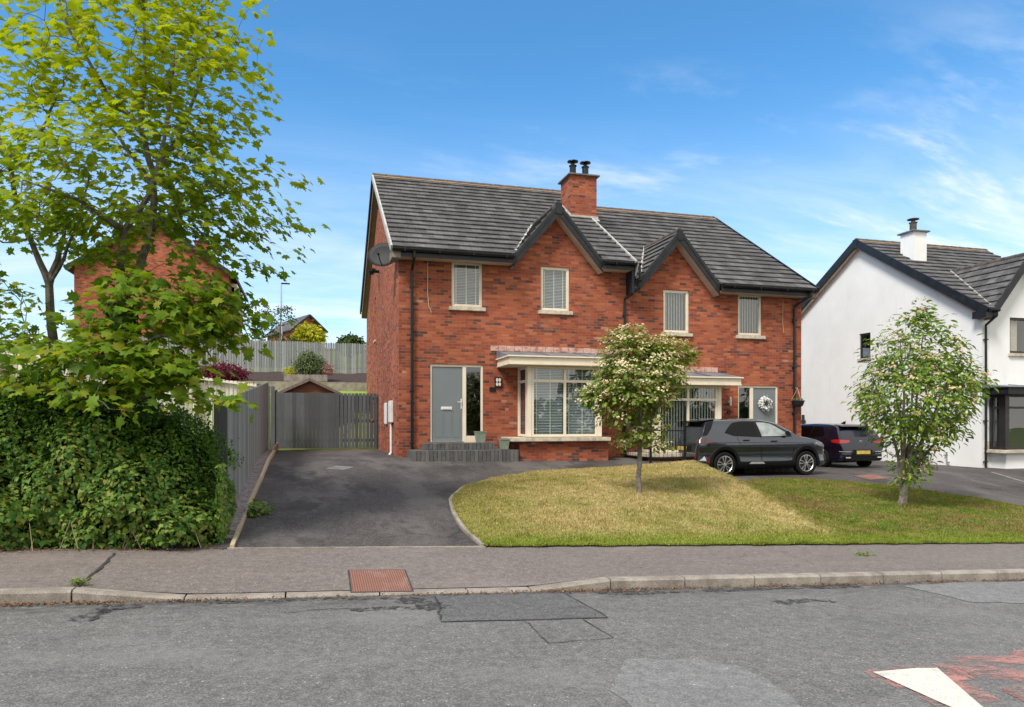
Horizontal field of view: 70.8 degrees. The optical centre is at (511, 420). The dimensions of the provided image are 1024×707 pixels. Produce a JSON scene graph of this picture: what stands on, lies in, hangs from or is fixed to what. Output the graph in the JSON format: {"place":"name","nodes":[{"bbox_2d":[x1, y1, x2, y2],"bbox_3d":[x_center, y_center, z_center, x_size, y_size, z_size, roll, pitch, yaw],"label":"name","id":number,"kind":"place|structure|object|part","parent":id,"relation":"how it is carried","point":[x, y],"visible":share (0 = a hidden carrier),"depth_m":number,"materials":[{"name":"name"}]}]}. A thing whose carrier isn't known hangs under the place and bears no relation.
{"place":"outdoors","nodes":[
{"label":"outdoors","id":0,"kind":"place"},
{"bbox_2d":[270,390,369,395],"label":"garden lawn","id":1,"kind":"structure","parent":0,"point":[347,392],"depth_m":29.96,"materials":[{"name":"green plant"}]},
{"bbox_2d":[0,340,824,597],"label":"ground","id":2,"kind":"structure","parent":0,"point":[177,545],"depth_m":25.35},
{"bbox_2d":[0,0,127,395],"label":"maple tree","id":3,"kind":"object","parent":2,"relation":"on","point":[23,336],"visible":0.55,"depth_m":9.78,"materials":[{"name":"green plant"}]},
{"bbox_2d":[0,362,243,550],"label":"hedge","id":4,"kind":"object","parent":2,"relation":"on","point":[162,431],"visible":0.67,"depth_m":9.03,"materials":[{"name":"green plant"}]},
{"bbox_2d":[0,351,255,433],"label":"fence","id":5,"kind":"object","parent":2,"relation":"on","point":[227,382],"visible":0.07,"depth_m":23.43,"materials":[{"name":"grey wood"}]},
{"bbox_2d":[0,409,274,551],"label":"ivy","id":6,"kind":"object","parent":2,"relation":"on","point":[71,523],"visible":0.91,"depth_m":8.47,"materials":[{"name":"green plant"}]},
{"bbox_2d":[63,221,248,359],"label":"brick house","id":7,"kind":"structure","parent":2,"relation":"on","point":[83,280],"depth_m":41.94,"materials":[{"name":"brick"}]},
{"bbox_2d":[231,284,239,314],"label":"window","id":8,"kind":"structure","parent":7,"relation":"in","point":[234,286],"depth_m":44.30,"materials":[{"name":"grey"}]},
{"bbox_2d":[0,0,329,429],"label":"maple tree","id":9,"kind":"object","parent":2,"relation":"on","point":[149,371],"visible":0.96,"depth_m":9.30,"materials":[{"name":"green plant"}]},
{"bbox_2d":[214,382,267,501],"bbox_3d":[-5.940,0.311,16.450,0.183,3.018,12.918,0,0,-16],"label":"boundary fence","id":10,"kind":"object","parent":2,"relation":"on","point":[250,445],"visible":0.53,"depth_m":13.31,"materials":[{"name":"grey wood"}]},
{"bbox_2d":[205,323,297,365],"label":"hedge","id":11,"kind":"object","parent":2,"relation":"on","point":[272,330],"visible":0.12,"depth_m":40.62,"materials":[{"name":"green plant"}]},
{"bbox_2d":[139,336,366,373],"bbox_3d":[-12.451,-3.137,36.042,13.700,1.915,0.162,0,0,-16],"label":"garden fence","id":12,"kind":"object","parent":2,"relation":"on","point":[263,364],"visible":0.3,"depth_m":36.30,"materials":[{"name":"grey wood"}]},
{"bbox_2d":[167,380,366,393],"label":"sleeper wall","id":13,"kind":"structure","parent":2,"relation":"on","point":[337,386],"depth_m":30.87,"materials":[{"name":"brown wood"}]},
{"bbox_2d":[259,305,297,340],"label":"sapling","id":14,"kind":"object","parent":2,"relation":"on","point":[278,312],"visible":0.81,"depth_m":40.13,"materials":[{"name":"green plant"}]},
{"bbox_2d":[204,371,366,382],"bbox_3d":[-10.663,-1.996,33.202,11.500,0.872,5.500,0,0,-16],"label":"soil bed","id":15,"kind":"object","parent":2,"relation":"on","point":[279,376],"visible":0.26,"depth_m":33.47,"materials":[{"name":"brown soil"}]},
{"bbox_2d":[199,356,253,380],"bbox_3d":[-12.157,-1.979,30.377,2.472,1.401,1.924,0,0,-16],"label":"acer bush","id":16,"kind":"object","parent":15,"relation":"on","point":[224,370],"visible":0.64,"depth_m":30.04,"materials":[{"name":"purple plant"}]},
{"bbox_2d":[284,374,326,381],"bbox_3d":[-9.109,-1.840,31.801,1.830,0.320,0.760,0,0,-16],"label":"planter","id":17,"kind":"object","parent":15,"relation":"on","point":[295,377],"visible":0.71,"depth_m":31.39,"materials":[{"name":"stone"}]},
{"bbox_2d":[281,365,296,373],"bbox_3d":[-9.743,-2.138,31.572,0.706,0.567,0.714,0,0,-16],"label":"shrub","id":18,"kind":"object","parent":17,"relation":"in","point":[288,370],"visible":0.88,"depth_m":31.39,"materials":[{"name":"yellow plant"}]},
{"bbox_2d":[290,348,325,374],"bbox_3d":[-8.961,-2.414,31.828,1.723,1.525,1.284,0,0,-16],"label":"shrub","id":19,"kind":"object","parent":17,"relation":"in","point":[308,366],"visible":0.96,"depth_m":31.69,"materials":[{"name":"green plant"}]},
{"bbox_2d":[318,360,334,375],"bbox_3d":[-8.300,-2.275,32.074,0.816,0.803,0.774,0,0,-30],"label":"shrub","id":20,"kind":"object","parent":17,"relation":"in","point":[326,371],"visible":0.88,"depth_m":31.95,"materials":[{"name":"pink plant"}]},
{"bbox_2d":[281,283,289,338],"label":"street lamp","id":21,"kind":"object","parent":2,"relation":"on","point":[281,303],"visible":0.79,"depth_m":57.13,"materials":[{"name":"silver metal"}]},
{"bbox_2d":[266,314,327,341],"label":"gabled house","id":22,"kind":"structure","parent":2,"relation":"on","point":[289,329],"depth_m":77.44,"materials":[{"name":"brick"}]},
{"bbox_2d":[290,321,327,352],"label":"shrub","id":23,"kind":"object","parent":2,"relation":"on","point":[310,333],"visible":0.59,"depth_m":41.42,"materials":[{"name":"yellow plant"}]},
{"bbox_2d":[278,378,340,394],"bbox_3d":[-7.506,-0.500,26.725,2.178,2.040,1.982,0,0,-16],"label":"playhouse","id":24,"kind":"object","parent":2,"relation":"on","point":[309,385],"visible":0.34,"depth_m":25.91,"materials":[{"name":"brown wood"}]},
{"bbox_2d":[256,384,378,448],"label":"wooden gate","id":25,"kind":"structure","parent":2,"relation":"on","point":[305,420],"depth_m":23.75,"materials":[{"name":"grey wood"}]},
{"bbox_2d":[336,331,366,358],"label":"shrub","id":26,"kind":"object","parent":2,"relation":"on","point":[351,339],"visible":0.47,"depth_m":45.51,"materials":[{"name":"green plant"}]},
{"bbox_2d":[360,159,641,460],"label":"semi detached house","id":27,"kind":"structure","parent":2,"relation":"on","point":[473,292],"depth_m":19.69,"materials":[{"name":"brick"}]},
{"bbox_2d":[432,367,461,440],"bbox_3d":[-1.734,-0.435,19.299,0.820,1.990,0.110,0,0,-16],"label":"front door","id":28,"kind":"structure","parent":27,"relation":"in","point":[446,381],"depth_m":19.30,"materials":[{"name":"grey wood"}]},
{"bbox_2d":[449,262,485,311],"bbox_3d":[-1.292,-3.611,19.704,1.010,1.333,0.770,0,0,-16],"label":"window","id":29,"kind":"structure","parent":27,"relation":"in","point":[466,277],"depth_m":19.56,"materials":[{"name":"clear glass"}]},
{"bbox_2d":[474,431,486,442],"bbox_3d":[-0.839,0.441,19.037,0.294,0.306,0.294,0,0,-16],"label":"plant pot","id":30,"kind":"object","parent":27,"relation":"on","point":[480,436],"visible":1,"depth_m":18.93,"materials":[{"name":"ceramic"}]},
{"bbox_2d":[489,387,495,391],"bbox_3d":[-0.525,-0.840,19.581,0.180,0.120,0.020,0,0,-16],"label":"number plaque","id":31,"kind":"object","parent":27,"relation":"attached to","point":[492,389],"visible":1,"depth_m":19.57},
{"bbox_2d":[498,438,509,449],"bbox_3d":[-0.205,0.620,18.852,0.274,0.286,0.274,0,0,-16],"label":"plant pot","id":32,"kind":"object","parent":27,"relation":"on","point":[504,443],"visible":1,"depth_m":18.75,"materials":[{"name":"ceramic"}]},
{"bbox_2d":[538,266,572,314],"bbox_3d":[1.124,-3.611,20.385,1.010,1.333,0.770,0,0,-16],"label":"window","id":33,"kind":"structure","parent":27,"relation":"in","point":[554,280],"depth_m":20.24,"materials":[{"name":"white glass"}]},
{"bbox_2d":[518,366,601,436],"bbox_3d":[1.292,-0.503,19.622,2.100,1.886,0.932,0,0,-16],"label":"bay window","id":34,"kind":"structure","parent":27,"relation":"in","point":[546,407],"depth_m":19.37,"materials":[{"name":"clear glass"}]},
{"bbox_2d":[0,569,1023,604],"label":"kerb","id":35,"kind":"structure","parent":2,"relation":"on","point":[40,595],"depth_m":7.99,"materials":[{"name":"concrete"}]},
{"bbox_2d":[597,206,819,472],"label":"semi detached house","id":36,"kind":"structure","parent":2,"relation":"on","point":[726,299],"depth_m":21.70,"materials":[{"name":"brick"}]},
{"bbox_2d":[661,290,692,336],"bbox_3d":[4.733,-3.136,21.403,1.010,1.363,0.770,0,0,-16],"label":"window","id":37,"kind":"structure","parent":36,"relation":"in","point":[675,302],"depth_m":21.28,"materials":[{"name":"white glass"}]},
{"bbox_2d":[642,385,720,452],"bbox_3d":[4.825,-0.035,20.618,2.080,1.870,0.932,0,0,-16],"label":"bay window","id":38,"kind":"structure","parent":36,"relation":"in","point":[698,400],"depth_m":20.42,"materials":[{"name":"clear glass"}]},
{"bbox_2d":[736,295,765,339],"bbox_3d":[7.115,-3.136,22.075,1.000,1.363,0.770,0,0,-16],"label":"window","id":39,"kind":"structure","parent":36,"relation":"in","point":[749,307],"depth_m":21.96,"materials":[{"name":"white glass"}]},
{"bbox_2d":[753,388,774,422],"bbox_3d":[7.685,0.020,21.989,0.790,2.000,0.045,0,0,-16],"label":"front door","id":40,"kind":"structure","parent":36,"relation":"in","point":[758,393],"depth_m":21.96,"materials":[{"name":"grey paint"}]},
{"bbox_2d":[758,395,772,411],"bbox_3d":[7.712,-0.504,21.888,0.517,0.525,0.158,0,0,-16],"label":"wreath","id":41,"kind":"object","parent":36,"relation":"attached to","point":[762,400],"visible":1,"depth_m":21.86,"materials":[{"name":"fabric"}]},
{"bbox_2d":[791,388,804,406],"bbox_3d":[8.722,-0.710,21.977,0.410,0.600,0.413,0,0,-16],"label":"hanging basket","id":42,"kind":"object","parent":36,"relation":"hanging from","point":[798,403],"visible":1,"depth_m":21.86,"materials":[{"name":"black"}]},
{"bbox_2d":[801,218,1023,468],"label":"white house","id":43,"kind":"structure","parent":2,"relation":"on","point":[866,286],"depth_m":26.09,"materials":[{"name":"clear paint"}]},
{"bbox_2d":[857,333,871,360],"bbox_3d":[13.674,-2.845,27.868,0.150,1.050,0.700,0,0,-16],"label":"side window","id":44,"kind":"structure","parent":43,"relation":"in","point":[864,350],"depth_m":27.99,"materials":[{"name":"black glass"}]},
{"bbox_2d":[989,395,1023,449],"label":"bay window","id":45,"kind":"structure","parent":43,"relation":"in","point":[1006,412],"depth_m":23.04,"materials":[{"name":"clear glass"}]},
{"bbox_2d":[1008,318,1023,356],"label":"window","id":46,"kind":"structure","parent":43,"relation":"in","point":[1016,324],"depth_m":23.61,"materials":[{"name":"white glass"}]},
{"bbox_2d":[196,449,795,548],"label":"driveway","id":47,"kind":"structure","parent":0,"point":[374,497],"depth_m":12.67,"materials":[{"name":"grey asphalt"}]},
{"bbox_2d":[226,449,277,537],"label":"gravel","id":48,"kind":"structure","parent":47,"relation":"on","point":[242,500],"depth_m":12.55,"materials":[{"name":"grey gravel"}]},
{"bbox_2d":[230,443,277,546],"bbox_3d":[-5.475,1.217,15.992,0.080,0.994,15.050,0,0,-16],"label":"timber edging","id":49,"kind":"object","parent":47,"relation":"on","point":[251,498],"visible":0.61,"depth_m":12.40,"materials":[{"name":"brown wood"}]},
{"bbox_2d":[326,465,352,469],"bbox_3d":[-3.912,1.097,16.426,0.498,0.090,0.649,0,0,11],"label":"manhole cover","id":50,"kind":"object","parent":47,"relation":"on","point":[336,467],"visible":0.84,"depth_m":16.41,"materials":[{"name":"grey metal"}]},
{"bbox_2d":[449,460,733,545],"bbox_3d":[4.961,1.723,14.964,13.376,1.376,7.438,0,0,-16],"label":"lawn edging","id":51,"kind":"object","parent":47,"relation":"on","point":[473,537],"visible":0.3,"depth_m":10.73,"materials":[{"name":"concrete"}]},
{"bbox_2d":[620,406,685,463],"bbox_3d":[3.567,0.395,19.458,0.660,1.520,2.317,0,0,-39],"label":"railing","id":52,"kind":"object","parent":47,"relation":"on","point":[650,457],"visible":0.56,"depth_m":18.80,"materials":[{"name":"metal"}]},
{"bbox_2d":[0,580,1023,706],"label":"road","id":53,"kind":"structure","parent":0,"point":[279,652],"depth_m":5.61,"materials":[{"name":"grey asphalt"}]},
{"bbox_2d":[68,603,123,621],"bbox_3d":[-3.572,1.656,6.219,0.235,0.020,0.670,0,0,-1],"label":"tar seam","id":54,"kind":"object","parent":53,"relation":"on","point":[97,616],"visible":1,"depth_m":6.10,"materials":[{"name":"black asphalt"}]},
{"bbox_2d":[95,603,144,611],"bbox_3d":[-3.470,1.664,6.386,0.192,0.017,0.371,0,0,38],"label":"tar seam","id":55,"kind":"object","parent":53,"relation":"on","point":[123,607],"visible":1,"depth_m":6.41,"materials":[{"name":"black asphalt"}]},
{"bbox_2d":[209,597,388,602],"bbox_3d":[-2.008,1.729,6.949,1.702,0.071,0.162,0,0,-16],"label":"tar seam","id":56,"kind":"object","parent":53,"relation":"on","point":[236,601],"visible":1,"depth_m":6.97,"materials":[{"name":"black asphalt"}]},
{"bbox_2d":[350,606,423,610],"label":"tar seam","id":57,"kind":"object","parent":53,"relation":"on","point":[393,607],"visible":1,"depth_m":6.73,"materials":[{"name":"black asphalt"}]},
{"bbox_2d":[397,597,451,610],"bbox_3d":[-0.873,1.770,6.987,0.668,0.019,0.355,0,0,37],"label":"tar seam","id":58,"kind":"object","parent":53,"relation":"on","point":[428,609],"visible":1,"depth_m":6.98,"materials":[{"name":"black asphalt"}]},
{"bbox_2d":[0,546,1023,607],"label":"leaf litter","id":59,"kind":"object","parent":53,"relation":"on","point":[187,600],"visible":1,"depth_m":7.81,"materials":[{"name":"brown plant"}]},
{"bbox_2d":[436,594,605,621],"bbox_3d":[0.009,1.804,6.978,1.566,0.073,1.054,0,0,-16],"label":"road patch","id":60,"kind":"object","parent":53,"relation":"on","point":[512,607],"visible":1,"depth_m":6.93,"materials":[{"name":"grey asphalt"}]},
{"bbox_2d":[434,593,608,621],"bbox_3d":[0.008,1.802,6.976,1.572,0.074,1.064,0,0,-16],"label":"tar seam","id":61,"kind":"object","parent":53,"relation":"on","point":[440,608],"visible":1,"depth_m":6.65,"materials":[{"name":"black asphalt"}]},
{"bbox_2d":[522,619,613,642],"bbox_3d":[0.474,1.801,6.206,0.617,0.032,0.718,0,0,-16],"label":"tar seam","id":62,"kind":"object","parent":53,"relation":"on","point":[571,640],"visible":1,"depth_m":6.01,"materials":[{"name":"black asphalt"}]},
{"bbox_2d":[609,658,801,706],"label":"road patch","id":63,"kind":"object","parent":53,"relation":"on","point":[644,682],"visible":1,"depth_m":4.88,"materials":[{"name":"grey asphalt"}]},
{"bbox_2d":[597,584,858,593],"bbox_3d":[2.566,1.923,8.193,3.416,0.142,0.207,0,0,-16],"label":"tar seam","id":64,"kind":"object","parent":53,"relation":"on","point":[708,590],"visible":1,"depth_m":8.13,"materials":[{"name":"black asphalt"}]},
{"bbox_2d":[770,598,834,603],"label":"tar seam","id":65,"kind":"object","parent":53,"relation":"on","point":[783,602],"visible":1,"depth_m":7.69,"materials":[{"name":"black asphalt"}]},
{"bbox_2d":[874,668,982,706],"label":"road marking","id":66,"kind":"object","parent":53,"relation":"on","point":[930,682],"visible":1,"depth_m":5.08,"materials":[{"name":"white paint"}]},
{"bbox_2d":[865,665,998,703],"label":"red surfacing","id":67,"kind":"structure","parent":53,"relation":"on","point":[955,678],"depth_m":5.14,"materials":[{"name":"red asphalt"}]},
{"bbox_2d":[905,581,1023,602],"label":"road patch","id":68,"kind":"object","parent":53,"relation":"on","point":[1007,592],"visible":1,"depth_m":8.63,"materials":[{"name":"grey asphalt"}]},
{"bbox_2d":[932,650,1023,700],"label":"red surfacing","id":69,"kind":"structure","parent":53,"relation":"on","point":[1019,659],"depth_m":5.52,"materials":[{"name":"red asphalt"}]},
{"bbox_2d":[0,543,1023,592],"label":"pavement","id":70,"kind":"structure","parent":0,"point":[184,570],"depth_m":8.44,"materials":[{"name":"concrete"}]},
{"bbox_2d":[64,576,98,585],"bbox_3d":[-4.029,1.507,6.728,0.312,0.112,0.141,0,0,-16],"label":"weed","id":71,"kind":"object","parent":70,"relation":"on","point":[79,582],"visible":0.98,"depth_m":6.72,"materials":[{"name":"green plant"}]},
{"bbox_2d":[76,553,114,585],"bbox_3d":[-4.253,1.519,7.426,0.056,0.031,1.605,0,0,-18],"label":"tar seam","id":72,"kind":"object","parent":70,"relation":"on","point":[99,567],"visible":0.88,"depth_m":7.43,"materials":[{"name":"black asphalt"}]},
{"bbox_2d":[227,546,485,548],"bbox_3d":[-1.902,1.691,9.158,3.210,0.294,0.050,0,0,-16],"label":"drive edging","id":73,"kind":"object","parent":70,"relation":"on","point":[356,547],"visible":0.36,"depth_m":9.10,"materials":[{"name":"concrete"}]},
{"bbox_2d":[348,569,413,594],"bbox_3d":[-1.413,1.721,7.680,0.647,0.133,0.774,0,0,-16],"label":"manhole cover","id":74,"kind":"object","parent":70,"relation":"in","point":[391,580],"visible":0.95,"depth_m":7.64,"materials":[{"name":"metal"}]},
{"bbox_2d":[848,551,875,556],"bbox_3d":[4.980,1.900,10.249,0.390,0.088,0.272,0,0,13],"label":"weed","id":75,"kind":"object","parent":70,"relation":"on","point":[866,553],"visible":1,"depth_m":10.23,"materials":[{"name":"green plant"}]},
{"bbox_2d":[0,0,1023,348],"label":"sky","id":76,"kind":"structure","parent":0,"point":[808,129],"materials":[{"name":"blue"}]},
{"bbox_2d":[448,460,1023,546],"bbox_3d":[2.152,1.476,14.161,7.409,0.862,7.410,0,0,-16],"label":"lawn","id":77,"kind":"structure","parent":0,"point":[689,527],"depth_m":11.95,"materials":[{"name":"plant"}]},
{"bbox_2d":[569,323,705,493],"bbox_3d":[2.434,-0.171,13.632,2.650,3.294,1.953,0,0,-16],"label":"flowering tree","id":78,"kind":"object","parent":77,"relation":"on","point":[638,397],"visible":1,"depth_m":13.37,"materials":[{"name":"green plant"}]},
{"bbox_2d":[731,461,1023,543],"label":"driveway","id":79,"kind":"structure","parent":0,"point":[975,482],"depth_m":19.83,"materials":[{"name":"grey asphalt"}]},
{"bbox_2d":[673,417,823,474],"bbox_3d":[6.706,0.720,20.471,4.199,1.610,1.881,0,0,-16],"label":"parked car","id":80,"kind":"object","parent":79,"relation":"on","point":[729,446],"visible":0.91,"depth_m":19.61,"materials":[{"name":"grey paint"}]},
{"bbox_3d":[5.886,0.255,19.480,0.275,0.290,0.138,0,0,-16],"label":"side window","id":81,"kind":"part","parent":80,"relation":"part of","materials":[{"name":"black glass"}]},
{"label":"side window","id":82,"kind":"part","parent":80,"relation":"part of","materials":[{"name":"black glass"}]},
{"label":"side window","id":83,"kind":"part","parent":80,"relation":"part of","materials":[{"name":"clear glass"}]},
{"bbox_2d":[801,415,805,423],"bbox_3d":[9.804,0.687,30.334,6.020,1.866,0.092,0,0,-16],"label":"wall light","id":84,"kind":"object","parent":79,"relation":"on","point":[803,420],"visible":0.02,"depth_m":31.07,"materials":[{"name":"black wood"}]},
{"bbox_2d":[801,421,882,466],"bbox_3d":[10.570,0.785,24.892,1.970,1.520,4.344,0,0,-16],"label":"parked car","id":85,"kind":"object","parent":79,"relation":"on","point":[844,442],"visible":0.68,"depth_m":23.02,"materials":[{"name":"blue paint"}]},
{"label":"side window","id":86,"kind":"part","parent":85,"relation":"part of","materials":[{"name":"black glass"}]},
{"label":"side window","id":87,"kind":"part","parent":85,"relation":"part of","materials":[{"name":"black glass"}]},
{"bbox_2d":[853,474,887,479],"bbox_3d":[9.916,1.575,19.862,1.072,0.099,0.716,0,0,-26],"label":"manhole cover","id":88,"kind":"object","parent":79,"relation":"on","point":[871,476],"visible":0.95,"depth_m":19.86,"materials":[{"name":"metal"}]},
{"bbox_2d":[991,472,1023,481],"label":"kerb edging","id":89,"kind":"object","parent":79,"relation":"on","point":[1007,476],"visible":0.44,"depth_m":20.56,"materials":[{"name":"concrete"}]},
{"bbox_2d":[746,480,1023,542],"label":"lawn","id":90,"kind":"structure","parent":0,"point":[950,519],"depth_m":13.58,"materials":[{"name":"green plant"}]},
{"bbox_2d":[841,296,999,506],"bbox_3d":[8.402,-0.344,14.934,2.910,4.439,2.890,0,0,31],"label":"flowering tree","id":91,"kind":"object","parent":90,"relation":"on","point":[909,461],"visible":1,"depth_m":14.64,"materials":[{"name":"green plant"}]}
]}

